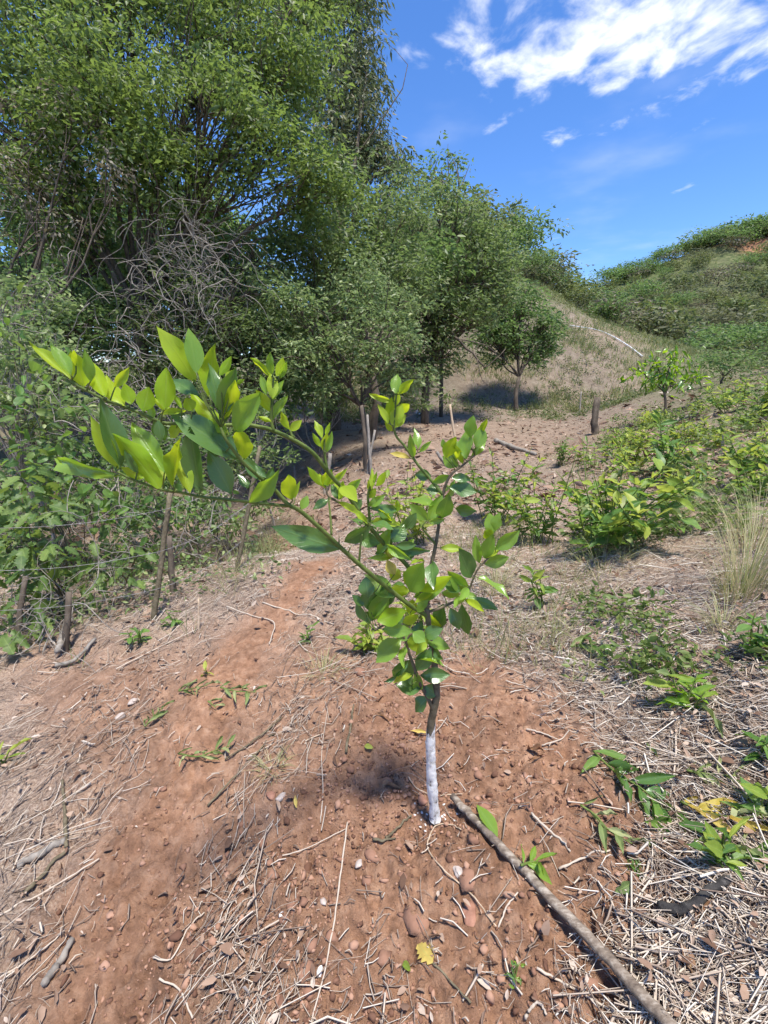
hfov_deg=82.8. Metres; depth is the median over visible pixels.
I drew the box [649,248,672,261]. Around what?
hill shrub
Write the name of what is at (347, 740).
twig
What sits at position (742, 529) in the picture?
grass clump
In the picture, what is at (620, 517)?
leafy bush
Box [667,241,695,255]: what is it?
skyline tree
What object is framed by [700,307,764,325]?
hill shrub
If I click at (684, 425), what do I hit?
leafy bush
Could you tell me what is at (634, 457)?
bank weed
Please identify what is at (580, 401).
stake
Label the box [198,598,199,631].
stake
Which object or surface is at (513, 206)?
hill shrub
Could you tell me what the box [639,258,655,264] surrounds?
hill shrub
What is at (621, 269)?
hill shrub
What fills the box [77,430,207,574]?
hedge shrub
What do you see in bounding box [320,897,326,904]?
pebble
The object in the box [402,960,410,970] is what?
fallen leaf
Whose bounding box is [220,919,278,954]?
dry stalk
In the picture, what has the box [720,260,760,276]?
hill shrub
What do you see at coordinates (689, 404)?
fallen log
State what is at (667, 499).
bank weed
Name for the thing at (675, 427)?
bank weed
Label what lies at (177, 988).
dry stalk
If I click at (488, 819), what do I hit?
fallen leaf
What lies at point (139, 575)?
gully herbs
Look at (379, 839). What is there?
twig
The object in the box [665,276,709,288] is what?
hill shrub
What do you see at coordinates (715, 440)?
bank weed
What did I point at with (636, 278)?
hill shrub
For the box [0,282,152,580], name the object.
leafy vine
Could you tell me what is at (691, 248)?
hill shrub
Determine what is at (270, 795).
pebble
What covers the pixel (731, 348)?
hill shrub
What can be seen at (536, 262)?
hill shrub
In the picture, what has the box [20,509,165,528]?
barbed wire
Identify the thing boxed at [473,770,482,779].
soil clod
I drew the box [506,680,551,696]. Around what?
dry stalk
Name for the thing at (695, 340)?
hill shrub
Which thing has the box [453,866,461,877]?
pebble
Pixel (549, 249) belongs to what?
hilltop tree
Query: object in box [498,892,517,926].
dry stalk
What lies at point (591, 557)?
grass clump
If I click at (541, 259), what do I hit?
hill shrub
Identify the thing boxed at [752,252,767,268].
hill shrub
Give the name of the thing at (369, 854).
soil clod
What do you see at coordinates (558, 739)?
dry stalk
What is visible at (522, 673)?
dry stalk
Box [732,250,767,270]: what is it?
hill shrub
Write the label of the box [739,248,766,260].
hill shrub
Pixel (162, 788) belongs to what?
soil clod
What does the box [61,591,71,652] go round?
dead trunk
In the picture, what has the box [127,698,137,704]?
pebble
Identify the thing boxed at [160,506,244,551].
barbed wire
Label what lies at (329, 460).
fence post
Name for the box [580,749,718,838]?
cut shoot
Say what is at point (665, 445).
leafy bush
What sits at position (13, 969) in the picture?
dry stalk
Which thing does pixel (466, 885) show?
soil clod
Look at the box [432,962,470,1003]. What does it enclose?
twig
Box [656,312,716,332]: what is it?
hill shrub
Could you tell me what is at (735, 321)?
hill shrub
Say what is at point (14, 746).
seedling
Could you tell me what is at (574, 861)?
dry stalk
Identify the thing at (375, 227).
olive tree
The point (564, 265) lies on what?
hill shrub
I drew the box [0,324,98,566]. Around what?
thicket shrub
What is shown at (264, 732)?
twig
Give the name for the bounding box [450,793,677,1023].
wooden pole
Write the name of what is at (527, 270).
hill shrub
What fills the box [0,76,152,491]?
creeper tree
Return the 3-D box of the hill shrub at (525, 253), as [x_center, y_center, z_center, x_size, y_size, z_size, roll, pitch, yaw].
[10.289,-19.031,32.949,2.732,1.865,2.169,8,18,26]
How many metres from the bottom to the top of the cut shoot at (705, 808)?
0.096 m
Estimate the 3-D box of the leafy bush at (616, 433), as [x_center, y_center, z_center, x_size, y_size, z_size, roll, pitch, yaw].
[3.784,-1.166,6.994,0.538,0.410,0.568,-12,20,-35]
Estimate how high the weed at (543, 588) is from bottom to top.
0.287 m
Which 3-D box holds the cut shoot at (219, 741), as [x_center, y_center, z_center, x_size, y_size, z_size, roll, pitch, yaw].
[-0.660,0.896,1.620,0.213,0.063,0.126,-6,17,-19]
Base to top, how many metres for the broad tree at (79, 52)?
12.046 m
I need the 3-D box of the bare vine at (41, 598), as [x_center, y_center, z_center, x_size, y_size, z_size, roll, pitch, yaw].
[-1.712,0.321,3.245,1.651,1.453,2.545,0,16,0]
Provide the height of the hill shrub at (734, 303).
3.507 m
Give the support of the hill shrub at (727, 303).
on the ground at (184, 708)
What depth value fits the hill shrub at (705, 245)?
78.50 m
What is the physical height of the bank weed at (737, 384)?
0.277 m
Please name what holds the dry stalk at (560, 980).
on the ground at (184, 708)
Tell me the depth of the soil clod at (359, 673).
2.05 m
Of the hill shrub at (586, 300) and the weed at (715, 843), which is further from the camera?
the hill shrub at (586, 300)
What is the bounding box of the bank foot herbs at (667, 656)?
[559,502,767,705]
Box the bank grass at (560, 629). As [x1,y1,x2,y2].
[435,378,767,679]
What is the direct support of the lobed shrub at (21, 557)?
on the ground at (184, 708)
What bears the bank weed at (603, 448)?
on the ground at (184, 708)
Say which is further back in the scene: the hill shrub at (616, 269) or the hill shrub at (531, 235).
the hill shrub at (616, 269)
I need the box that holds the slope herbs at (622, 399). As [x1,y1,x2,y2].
[312,216,767,423]
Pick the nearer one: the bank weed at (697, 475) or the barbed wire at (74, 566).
the barbed wire at (74, 566)
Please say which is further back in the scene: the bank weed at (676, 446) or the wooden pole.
the bank weed at (676, 446)
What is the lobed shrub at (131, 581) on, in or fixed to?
on the ground at (184, 708)
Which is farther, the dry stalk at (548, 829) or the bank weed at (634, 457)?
the bank weed at (634, 457)
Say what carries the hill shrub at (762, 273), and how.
on the ground at (184, 708)
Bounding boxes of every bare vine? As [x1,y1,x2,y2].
[0,175,131,478]
[0,451,253,675]
[33,276,217,457]
[82,139,287,359]
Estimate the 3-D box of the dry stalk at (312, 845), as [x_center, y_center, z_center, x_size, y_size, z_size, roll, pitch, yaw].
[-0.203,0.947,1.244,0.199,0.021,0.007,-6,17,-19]
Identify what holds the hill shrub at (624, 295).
on the ground at (184, 708)
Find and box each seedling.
[0,738,30,763]
[119,627,151,644]
[160,610,183,626]
[201,660,213,675]
[299,621,319,642]
[504,960,525,988]
[625,857,646,880]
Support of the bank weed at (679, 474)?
on the ground at (184, 708)
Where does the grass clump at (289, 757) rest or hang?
on the ground at (184, 708)
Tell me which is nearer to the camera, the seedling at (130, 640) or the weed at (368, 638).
the weed at (368, 638)
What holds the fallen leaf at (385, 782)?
on the ground at (184, 708)
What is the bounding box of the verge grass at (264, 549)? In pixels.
[0,457,330,671]
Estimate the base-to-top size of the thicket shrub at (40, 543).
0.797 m
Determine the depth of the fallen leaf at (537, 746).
1.46 m
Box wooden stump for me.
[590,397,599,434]
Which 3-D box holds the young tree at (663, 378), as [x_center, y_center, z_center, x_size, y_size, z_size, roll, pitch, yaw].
[5.704,-2.566,8.673,1.679,1.420,1.168,0,16,0]
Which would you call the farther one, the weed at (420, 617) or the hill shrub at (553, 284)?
the hill shrub at (553, 284)
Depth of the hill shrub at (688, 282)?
63.93 m
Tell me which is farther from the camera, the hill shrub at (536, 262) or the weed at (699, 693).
the hill shrub at (536, 262)
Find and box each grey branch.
[17,837,65,868]
[41,937,74,986]
[54,622,63,653]
[55,637,96,666]
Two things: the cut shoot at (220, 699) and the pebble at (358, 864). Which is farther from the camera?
the cut shoot at (220, 699)
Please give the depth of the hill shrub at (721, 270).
63.15 m
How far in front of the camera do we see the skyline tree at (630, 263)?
84.11 m
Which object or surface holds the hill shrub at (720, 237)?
on the ground at (184, 708)
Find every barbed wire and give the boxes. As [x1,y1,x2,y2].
[0,551,159,571]
[0,590,152,610]
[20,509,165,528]
[155,544,238,589]
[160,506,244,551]
[168,470,245,508]
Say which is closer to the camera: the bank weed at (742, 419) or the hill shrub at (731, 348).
the bank weed at (742, 419)
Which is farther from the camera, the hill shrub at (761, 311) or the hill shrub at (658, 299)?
the hill shrub at (658, 299)
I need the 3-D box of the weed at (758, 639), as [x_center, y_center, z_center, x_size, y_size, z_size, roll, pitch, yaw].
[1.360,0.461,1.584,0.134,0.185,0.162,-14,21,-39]
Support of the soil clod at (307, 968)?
on the ground at (184, 708)
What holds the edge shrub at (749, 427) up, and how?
on the ground at (184, 708)
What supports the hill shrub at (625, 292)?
on the ground at (184, 708)
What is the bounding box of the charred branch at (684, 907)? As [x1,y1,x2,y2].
[657,875,732,915]
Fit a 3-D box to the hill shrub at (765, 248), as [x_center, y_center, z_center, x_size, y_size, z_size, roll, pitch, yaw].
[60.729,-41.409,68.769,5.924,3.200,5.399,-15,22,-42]
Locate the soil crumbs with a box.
[35,592,739,1023]
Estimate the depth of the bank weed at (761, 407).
5.37 m
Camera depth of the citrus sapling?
0.87 m
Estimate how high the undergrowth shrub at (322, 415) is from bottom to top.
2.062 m
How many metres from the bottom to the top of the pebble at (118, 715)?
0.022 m
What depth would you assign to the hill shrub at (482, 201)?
31.57 m
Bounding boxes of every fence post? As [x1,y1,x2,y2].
[151,493,172,620]
[167,536,175,593]
[235,446,261,571]
[323,453,331,493]
[360,405,366,470]
[366,414,371,473]
[366,430,375,473]
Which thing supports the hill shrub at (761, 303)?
on the ground at (184, 708)
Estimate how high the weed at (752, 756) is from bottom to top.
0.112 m
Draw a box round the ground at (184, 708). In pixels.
[0,220,767,1023]
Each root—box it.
[427,834,496,926]
[430,823,460,833]
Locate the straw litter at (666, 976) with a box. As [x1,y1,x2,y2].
[0,392,767,1023]
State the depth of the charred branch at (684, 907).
0.95 m
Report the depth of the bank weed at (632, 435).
6.44 m
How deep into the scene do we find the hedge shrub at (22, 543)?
4.51 m
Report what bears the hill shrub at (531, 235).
on the ground at (184, 708)
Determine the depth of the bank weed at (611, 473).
4.69 m
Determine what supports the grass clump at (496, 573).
on the ground at (184, 708)
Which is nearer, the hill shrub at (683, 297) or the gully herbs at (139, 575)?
the gully herbs at (139, 575)
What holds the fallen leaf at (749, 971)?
on the ground at (184, 708)
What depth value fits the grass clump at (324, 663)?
2.13 m
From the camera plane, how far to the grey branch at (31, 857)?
1.33 m
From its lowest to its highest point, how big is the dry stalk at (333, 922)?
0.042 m
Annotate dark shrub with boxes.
[680,347,767,383]
[737,337,767,364]
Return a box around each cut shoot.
[143,700,174,726]
[178,679,221,694]
[178,734,235,766]
[207,698,225,708]
[220,681,266,705]
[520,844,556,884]
[570,631,612,656]
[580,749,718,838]
[580,795,657,854]
[631,649,662,672]
[680,788,767,835]
[686,755,752,794]
[694,831,767,874]
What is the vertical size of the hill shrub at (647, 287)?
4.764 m
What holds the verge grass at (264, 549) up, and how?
on the ground at (184, 708)
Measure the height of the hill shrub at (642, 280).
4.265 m
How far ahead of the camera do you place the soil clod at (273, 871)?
1.17 m
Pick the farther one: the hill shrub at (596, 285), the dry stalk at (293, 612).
the hill shrub at (596, 285)
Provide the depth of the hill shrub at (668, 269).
73.42 m
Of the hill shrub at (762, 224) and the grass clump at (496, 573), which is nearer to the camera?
the grass clump at (496, 573)
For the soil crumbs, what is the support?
on the ground at (184, 708)
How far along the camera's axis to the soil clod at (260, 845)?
1.26 m
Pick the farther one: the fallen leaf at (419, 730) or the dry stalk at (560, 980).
the fallen leaf at (419, 730)
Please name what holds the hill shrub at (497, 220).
on the ground at (184, 708)
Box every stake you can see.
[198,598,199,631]
[435,451,443,463]
[449,404,455,436]
[579,392,581,410]
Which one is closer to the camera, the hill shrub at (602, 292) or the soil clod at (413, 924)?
the soil clod at (413, 924)
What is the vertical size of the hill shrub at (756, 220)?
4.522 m
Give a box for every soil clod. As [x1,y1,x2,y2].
[158,785,166,791]
[258,838,266,848]
[267,869,279,878]
[286,901,294,909]
[297,957,314,983]
[303,986,313,1001]
[306,938,317,952]
[325,928,337,941]
[354,667,365,676]
[362,875,371,886]
[364,848,379,862]
[377,949,391,967]
[382,777,393,782]
[397,872,406,878]
[402,903,428,935]
[458,867,474,891]
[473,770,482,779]
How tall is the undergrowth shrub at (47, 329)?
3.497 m
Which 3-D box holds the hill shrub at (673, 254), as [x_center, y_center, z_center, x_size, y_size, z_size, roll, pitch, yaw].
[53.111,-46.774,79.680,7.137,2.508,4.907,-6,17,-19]
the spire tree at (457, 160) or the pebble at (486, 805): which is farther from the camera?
the spire tree at (457, 160)
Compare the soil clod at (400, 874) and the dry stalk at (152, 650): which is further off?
the dry stalk at (152, 650)
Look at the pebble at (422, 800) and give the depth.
1.34 m
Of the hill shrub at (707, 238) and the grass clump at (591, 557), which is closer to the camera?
the grass clump at (591, 557)
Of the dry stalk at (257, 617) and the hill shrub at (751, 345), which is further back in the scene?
the hill shrub at (751, 345)
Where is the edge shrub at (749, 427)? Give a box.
[729,406,767,445]
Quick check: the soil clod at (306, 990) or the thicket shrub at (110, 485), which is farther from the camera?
the thicket shrub at (110, 485)
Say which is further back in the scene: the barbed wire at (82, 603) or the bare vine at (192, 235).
the bare vine at (192, 235)
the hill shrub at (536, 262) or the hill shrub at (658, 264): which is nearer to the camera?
the hill shrub at (536, 262)
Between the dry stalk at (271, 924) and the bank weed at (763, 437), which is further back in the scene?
the bank weed at (763, 437)
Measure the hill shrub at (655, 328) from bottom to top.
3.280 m
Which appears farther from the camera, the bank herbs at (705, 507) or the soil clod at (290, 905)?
the bank herbs at (705, 507)
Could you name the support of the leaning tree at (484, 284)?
on the ground at (184, 708)
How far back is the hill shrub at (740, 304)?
54.04 m
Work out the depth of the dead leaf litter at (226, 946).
1.35 m
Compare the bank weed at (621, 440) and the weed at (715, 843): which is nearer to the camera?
the weed at (715, 843)
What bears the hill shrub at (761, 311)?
on the ground at (184, 708)
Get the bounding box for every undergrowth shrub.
[0,269,100,463]
[54,350,290,499]
[256,378,363,473]
[353,371,456,428]
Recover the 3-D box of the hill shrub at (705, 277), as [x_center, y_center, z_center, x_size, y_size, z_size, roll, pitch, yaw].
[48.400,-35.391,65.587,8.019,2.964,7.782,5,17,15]
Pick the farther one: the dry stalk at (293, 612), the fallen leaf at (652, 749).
the dry stalk at (293, 612)
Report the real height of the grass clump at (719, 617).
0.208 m
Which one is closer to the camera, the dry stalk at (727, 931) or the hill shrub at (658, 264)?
the dry stalk at (727, 931)
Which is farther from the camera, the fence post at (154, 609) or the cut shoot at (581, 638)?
the fence post at (154, 609)
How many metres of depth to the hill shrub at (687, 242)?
81.26 m
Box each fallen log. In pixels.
[493,438,536,455]
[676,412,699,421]
[681,397,701,409]
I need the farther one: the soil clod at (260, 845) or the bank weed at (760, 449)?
the bank weed at (760, 449)
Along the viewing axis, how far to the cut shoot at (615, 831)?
1.12 m
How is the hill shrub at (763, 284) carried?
on the ground at (184, 708)
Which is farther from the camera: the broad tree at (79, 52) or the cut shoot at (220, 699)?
the broad tree at (79, 52)
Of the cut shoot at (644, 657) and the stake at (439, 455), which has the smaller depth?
the cut shoot at (644, 657)
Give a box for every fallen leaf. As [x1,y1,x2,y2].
[365,743,372,748]
[377,712,392,720]
[383,779,401,789]
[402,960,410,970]
[411,729,425,732]
[416,942,433,964]
[477,805,497,836]
[527,743,543,751]
[615,881,629,893]
[646,742,657,756]
[680,941,695,980]
[698,897,717,917]
[737,955,754,992]
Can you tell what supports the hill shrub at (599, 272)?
on the ground at (184, 708)
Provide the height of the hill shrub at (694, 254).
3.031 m
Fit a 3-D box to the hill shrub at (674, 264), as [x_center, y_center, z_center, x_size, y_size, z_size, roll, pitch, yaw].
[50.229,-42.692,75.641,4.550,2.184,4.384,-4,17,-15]
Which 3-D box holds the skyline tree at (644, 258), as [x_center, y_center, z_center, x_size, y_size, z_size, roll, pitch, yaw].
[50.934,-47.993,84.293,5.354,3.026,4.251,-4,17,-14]
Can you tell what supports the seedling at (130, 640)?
on the ground at (184, 708)
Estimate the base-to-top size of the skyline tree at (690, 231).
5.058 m
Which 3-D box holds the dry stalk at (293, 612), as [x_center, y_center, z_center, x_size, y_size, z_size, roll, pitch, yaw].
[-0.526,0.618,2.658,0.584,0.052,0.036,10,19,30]
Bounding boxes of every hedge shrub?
[0,266,100,523]
[0,435,102,581]
[20,330,249,444]
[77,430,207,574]
[170,450,284,560]
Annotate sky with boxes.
[0,0,767,361]
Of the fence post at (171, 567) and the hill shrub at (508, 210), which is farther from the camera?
the hill shrub at (508, 210)
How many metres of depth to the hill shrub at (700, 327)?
29.33 m
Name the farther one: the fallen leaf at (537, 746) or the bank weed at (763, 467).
the bank weed at (763, 467)
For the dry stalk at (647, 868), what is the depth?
1.05 m
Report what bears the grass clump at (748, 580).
on the ground at (184, 708)
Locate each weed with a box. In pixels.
[335,621,389,654]
[348,512,385,534]
[392,601,430,628]
[518,565,558,609]
[598,458,633,481]
[601,441,621,458]
[613,438,635,454]
[616,454,641,468]
[626,431,640,442]
[642,667,722,737]
[651,483,687,509]
[663,455,685,480]
[664,443,684,466]
[666,425,680,442]
[669,421,690,443]
[673,441,704,458]
[677,471,713,495]
[684,818,764,881]
[688,463,717,483]
[689,399,708,411]
[709,429,741,449]
[719,776,767,826]
[722,466,767,500]
[725,463,767,498]
[726,386,742,400]
[731,379,746,390]
[734,613,767,664]
[735,730,767,760]
[737,410,756,431]
[744,403,767,423]
[747,444,767,466]
[748,422,767,444]
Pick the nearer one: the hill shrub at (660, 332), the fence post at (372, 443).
the fence post at (372, 443)
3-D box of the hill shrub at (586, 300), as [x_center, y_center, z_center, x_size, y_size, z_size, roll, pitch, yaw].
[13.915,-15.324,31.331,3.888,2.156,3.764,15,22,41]
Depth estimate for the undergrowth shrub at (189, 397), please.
6.90 m
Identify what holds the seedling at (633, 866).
on the ground at (184, 708)
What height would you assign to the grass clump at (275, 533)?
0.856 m
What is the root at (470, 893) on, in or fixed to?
on the ground at (184, 708)
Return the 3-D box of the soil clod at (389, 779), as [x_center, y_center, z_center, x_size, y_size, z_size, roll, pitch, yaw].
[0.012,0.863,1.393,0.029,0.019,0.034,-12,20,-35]
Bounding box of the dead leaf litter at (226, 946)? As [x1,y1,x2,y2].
[0,402,767,1023]
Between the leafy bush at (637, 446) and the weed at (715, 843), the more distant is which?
the leafy bush at (637, 446)
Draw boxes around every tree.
[0,0,381,433]
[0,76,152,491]
[0,150,475,434]
[0,189,150,475]
[97,198,313,494]
[233,142,454,441]
[246,246,440,456]
[260,0,422,430]
[348,164,534,423]
[413,130,484,416]
[464,276,573,411]
[495,193,549,251]
[533,244,558,263]
[539,260,608,299]
[615,257,643,268]
[619,345,713,411]
[633,256,659,266]
[652,243,689,260]
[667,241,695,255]
[676,225,734,253]
[703,213,767,236]
[732,213,767,236]
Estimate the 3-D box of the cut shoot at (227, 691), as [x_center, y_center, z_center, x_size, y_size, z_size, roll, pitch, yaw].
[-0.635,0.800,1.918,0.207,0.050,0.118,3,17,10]
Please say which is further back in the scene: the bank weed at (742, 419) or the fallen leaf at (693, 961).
the bank weed at (742, 419)
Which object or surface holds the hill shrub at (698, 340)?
on the ground at (184, 708)
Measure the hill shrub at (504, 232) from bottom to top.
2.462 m
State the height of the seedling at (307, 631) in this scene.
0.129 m
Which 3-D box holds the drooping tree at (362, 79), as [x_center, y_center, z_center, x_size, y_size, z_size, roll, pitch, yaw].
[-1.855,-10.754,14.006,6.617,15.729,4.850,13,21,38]
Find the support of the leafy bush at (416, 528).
on the ground at (184, 708)
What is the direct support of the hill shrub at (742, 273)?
on the ground at (184, 708)
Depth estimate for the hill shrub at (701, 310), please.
55.01 m
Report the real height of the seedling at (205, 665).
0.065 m
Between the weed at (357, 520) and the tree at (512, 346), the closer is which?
the weed at (357, 520)
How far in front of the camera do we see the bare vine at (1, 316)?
4.00 m
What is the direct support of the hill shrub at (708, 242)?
on the ground at (184, 708)
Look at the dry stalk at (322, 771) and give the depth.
1.43 m
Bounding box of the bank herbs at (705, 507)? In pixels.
[550,369,767,541]
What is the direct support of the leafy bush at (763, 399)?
on the ground at (184, 708)
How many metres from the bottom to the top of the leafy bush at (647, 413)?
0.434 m
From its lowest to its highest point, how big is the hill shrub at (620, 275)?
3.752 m
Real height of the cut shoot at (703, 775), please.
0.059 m
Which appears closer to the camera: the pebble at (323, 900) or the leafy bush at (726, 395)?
the pebble at (323, 900)
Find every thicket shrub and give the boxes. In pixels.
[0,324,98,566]
[0,540,92,634]
[21,420,244,572]
[83,387,301,532]
[166,471,249,569]
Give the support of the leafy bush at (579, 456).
on the ground at (184, 708)
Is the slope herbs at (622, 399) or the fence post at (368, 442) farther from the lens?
the slope herbs at (622, 399)
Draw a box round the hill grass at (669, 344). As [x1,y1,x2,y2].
[340,216,765,411]
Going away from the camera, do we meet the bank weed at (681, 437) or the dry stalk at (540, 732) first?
the dry stalk at (540, 732)
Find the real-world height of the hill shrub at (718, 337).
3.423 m
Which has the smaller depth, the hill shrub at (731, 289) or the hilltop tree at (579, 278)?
the hilltop tree at (579, 278)
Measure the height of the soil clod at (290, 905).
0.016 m
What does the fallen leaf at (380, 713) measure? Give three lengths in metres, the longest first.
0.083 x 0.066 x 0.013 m
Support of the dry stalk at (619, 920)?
on the ground at (184, 708)
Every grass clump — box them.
[221,495,332,548]
[241,739,296,784]
[294,647,354,685]
[445,541,547,596]
[460,457,491,473]
[554,531,666,580]
[644,486,767,605]
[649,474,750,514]
[670,577,767,641]
[675,468,767,550]
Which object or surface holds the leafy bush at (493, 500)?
on the ground at (184, 708)
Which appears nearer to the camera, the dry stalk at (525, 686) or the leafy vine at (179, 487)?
the dry stalk at (525, 686)
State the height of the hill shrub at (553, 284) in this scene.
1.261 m
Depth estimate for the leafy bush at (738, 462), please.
3.35 m
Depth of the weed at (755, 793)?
1.09 m
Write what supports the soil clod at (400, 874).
on the ground at (184, 708)
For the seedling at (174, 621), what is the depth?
2.67 m
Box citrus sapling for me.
[29,326,519,826]
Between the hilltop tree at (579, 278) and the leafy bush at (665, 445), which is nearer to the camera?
the leafy bush at (665, 445)
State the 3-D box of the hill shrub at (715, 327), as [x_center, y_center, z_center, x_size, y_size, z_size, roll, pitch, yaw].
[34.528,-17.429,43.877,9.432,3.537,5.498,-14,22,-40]
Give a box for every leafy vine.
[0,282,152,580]
[119,470,240,569]
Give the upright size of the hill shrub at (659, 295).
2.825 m
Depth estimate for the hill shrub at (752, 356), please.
31.18 m
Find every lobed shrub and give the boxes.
[0,462,99,654]
[44,529,158,608]
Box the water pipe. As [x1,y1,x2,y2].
[569,325,642,356]
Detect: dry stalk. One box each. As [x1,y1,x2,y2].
[0,858,98,915]
[0,931,62,977]
[11,825,37,870]
[116,628,197,669]
[153,912,204,960]
[158,978,193,1018]
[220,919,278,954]
[226,606,274,644]
[262,602,333,624]
[277,828,345,856]
[311,822,347,1020]
[320,710,327,822]
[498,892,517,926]
[504,666,542,679]
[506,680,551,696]
[524,1000,546,1019]
[526,728,556,738]
[531,812,570,851]
[537,967,613,1013]
[542,730,578,745]
[558,849,609,869]
[590,907,622,954]
[609,898,637,944]
[641,837,660,884]
[657,994,728,1018]
[666,917,747,940]
[669,727,676,798]
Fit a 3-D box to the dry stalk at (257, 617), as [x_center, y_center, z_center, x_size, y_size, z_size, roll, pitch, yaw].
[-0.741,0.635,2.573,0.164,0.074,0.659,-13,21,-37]
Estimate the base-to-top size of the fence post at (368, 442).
1.070 m
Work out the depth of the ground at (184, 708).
1.52 m
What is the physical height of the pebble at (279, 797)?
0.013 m
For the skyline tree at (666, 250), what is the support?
on the ground at (184, 708)
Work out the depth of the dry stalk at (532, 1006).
0.86 m
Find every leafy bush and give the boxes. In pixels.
[379,460,452,545]
[465,447,545,520]
[497,473,567,545]
[545,437,719,555]
[553,435,575,465]
[567,436,601,470]
[595,415,655,470]
[599,426,641,447]
[636,406,661,426]
[647,409,701,478]
[681,414,730,442]
[702,377,755,413]
[719,432,767,482]
[748,375,767,414]
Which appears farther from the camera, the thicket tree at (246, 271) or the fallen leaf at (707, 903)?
the thicket tree at (246, 271)
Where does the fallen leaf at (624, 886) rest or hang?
on the ground at (184, 708)
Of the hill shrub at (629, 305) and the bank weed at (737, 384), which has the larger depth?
the hill shrub at (629, 305)
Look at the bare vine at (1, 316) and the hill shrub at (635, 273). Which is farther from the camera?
the hill shrub at (635, 273)
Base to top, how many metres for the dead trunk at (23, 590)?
0.527 m
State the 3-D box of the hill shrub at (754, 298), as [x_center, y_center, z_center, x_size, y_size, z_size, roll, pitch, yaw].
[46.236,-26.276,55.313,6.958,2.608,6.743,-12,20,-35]
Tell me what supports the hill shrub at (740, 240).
on the ground at (184, 708)
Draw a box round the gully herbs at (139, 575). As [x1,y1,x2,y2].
[0,445,338,652]
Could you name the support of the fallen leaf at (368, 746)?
on the ground at (184, 708)
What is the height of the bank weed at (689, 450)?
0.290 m
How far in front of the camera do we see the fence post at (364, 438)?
7.36 m
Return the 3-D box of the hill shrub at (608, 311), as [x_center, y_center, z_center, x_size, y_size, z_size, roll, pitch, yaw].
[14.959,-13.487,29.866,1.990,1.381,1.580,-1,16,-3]
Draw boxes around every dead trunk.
[15,576,27,647]
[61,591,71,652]
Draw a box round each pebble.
[114,712,125,719]
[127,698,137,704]
[266,791,275,799]
[275,792,285,801]
[317,965,322,977]
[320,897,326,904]
[355,859,361,867]
[418,793,426,805]
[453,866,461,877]
[462,899,475,926]
[478,800,490,809]
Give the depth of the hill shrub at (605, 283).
78.62 m
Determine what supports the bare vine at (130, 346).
hanging from the creeper tree at (41, 245)
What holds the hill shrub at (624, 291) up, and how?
on the ground at (184, 708)
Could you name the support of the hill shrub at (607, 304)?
on the ground at (184, 708)
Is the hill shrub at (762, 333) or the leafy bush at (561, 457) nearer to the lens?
the leafy bush at (561, 457)
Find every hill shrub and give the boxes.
[423,183,526,249]
[433,188,497,213]
[438,191,510,220]
[457,205,516,241]
[479,204,574,255]
[487,200,533,241]
[488,219,517,243]
[512,262,549,277]
[515,245,536,264]
[517,248,559,277]
[521,250,549,279]
[526,252,593,284]
[528,244,578,284]
[537,265,570,287]
[540,279,564,289]
[545,270,601,305]
[550,271,592,290]
[558,283,609,311]
[580,289,643,320]
[581,284,638,307]
[581,295,634,320]
[583,293,635,322]
[585,291,676,324]
[588,305,617,319]
[589,266,620,284]
[590,275,624,291]
[598,309,691,330]
[600,261,637,279]
[602,284,636,304]
[603,289,642,299]
[606,265,646,278]
[607,264,654,282]
[616,272,638,282]
[618,294,707,345]
[620,315,681,340]
[621,297,650,310]
[623,275,662,296]
[624,265,652,278]
[625,272,646,285]
[626,277,668,304]
[626,309,716,341]
[628,324,679,338]
[629,306,718,326]
[637,289,683,304]
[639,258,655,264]
[641,259,673,272]
[643,280,731,306]
[644,293,678,309]
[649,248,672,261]
[653,264,674,279]
[654,246,692,261]
[654,289,708,307]
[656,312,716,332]
[658,269,704,294]
[663,259,684,271]
[663,327,712,347]
[664,305,696,316]
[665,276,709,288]
[667,331,707,348]
[673,237,704,250]
[673,245,733,262]
[673,304,723,317]
[676,265,739,283]
[679,325,742,351]
[680,226,740,248]
[681,324,709,341]
[682,241,704,253]
[682,250,716,268]
[684,302,725,312]
[690,330,748,351]
[692,242,716,249]
[692,307,762,325]
[694,321,755,345]
[695,288,724,303]
[695,305,747,327]
[696,231,731,245]
[697,265,741,286]
[698,341,728,351]
[699,329,744,350]
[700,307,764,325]
[701,308,767,330]
[701,312,763,326]
[703,272,762,299]
[706,339,767,353]
[708,297,747,309]
[709,225,749,245]
[709,292,760,314]
[711,225,765,246]
[712,343,766,361]
[715,297,759,313]
[716,289,767,307]
[719,234,754,251]
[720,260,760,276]
[721,322,767,354]
[722,268,758,285]
[725,319,767,348]
[725,349,767,362]
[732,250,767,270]
[732,271,767,302]
[734,212,767,230]
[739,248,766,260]
[740,338,767,351]
[743,298,767,328]
[746,240,767,253]
[747,219,767,237]
[748,298,767,313]
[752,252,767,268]
[754,268,767,277]
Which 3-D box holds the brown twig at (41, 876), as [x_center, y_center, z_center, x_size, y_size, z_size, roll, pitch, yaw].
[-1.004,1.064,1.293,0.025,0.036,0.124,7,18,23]
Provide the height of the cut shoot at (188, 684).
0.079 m
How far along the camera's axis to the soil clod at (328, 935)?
1.04 m
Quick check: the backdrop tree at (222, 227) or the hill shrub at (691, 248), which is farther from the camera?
the hill shrub at (691, 248)
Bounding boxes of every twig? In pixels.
[23,849,68,893]
[60,779,67,847]
[207,733,274,805]
[225,717,281,759]
[345,704,354,752]
[372,837,395,842]
[385,815,411,837]
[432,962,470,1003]

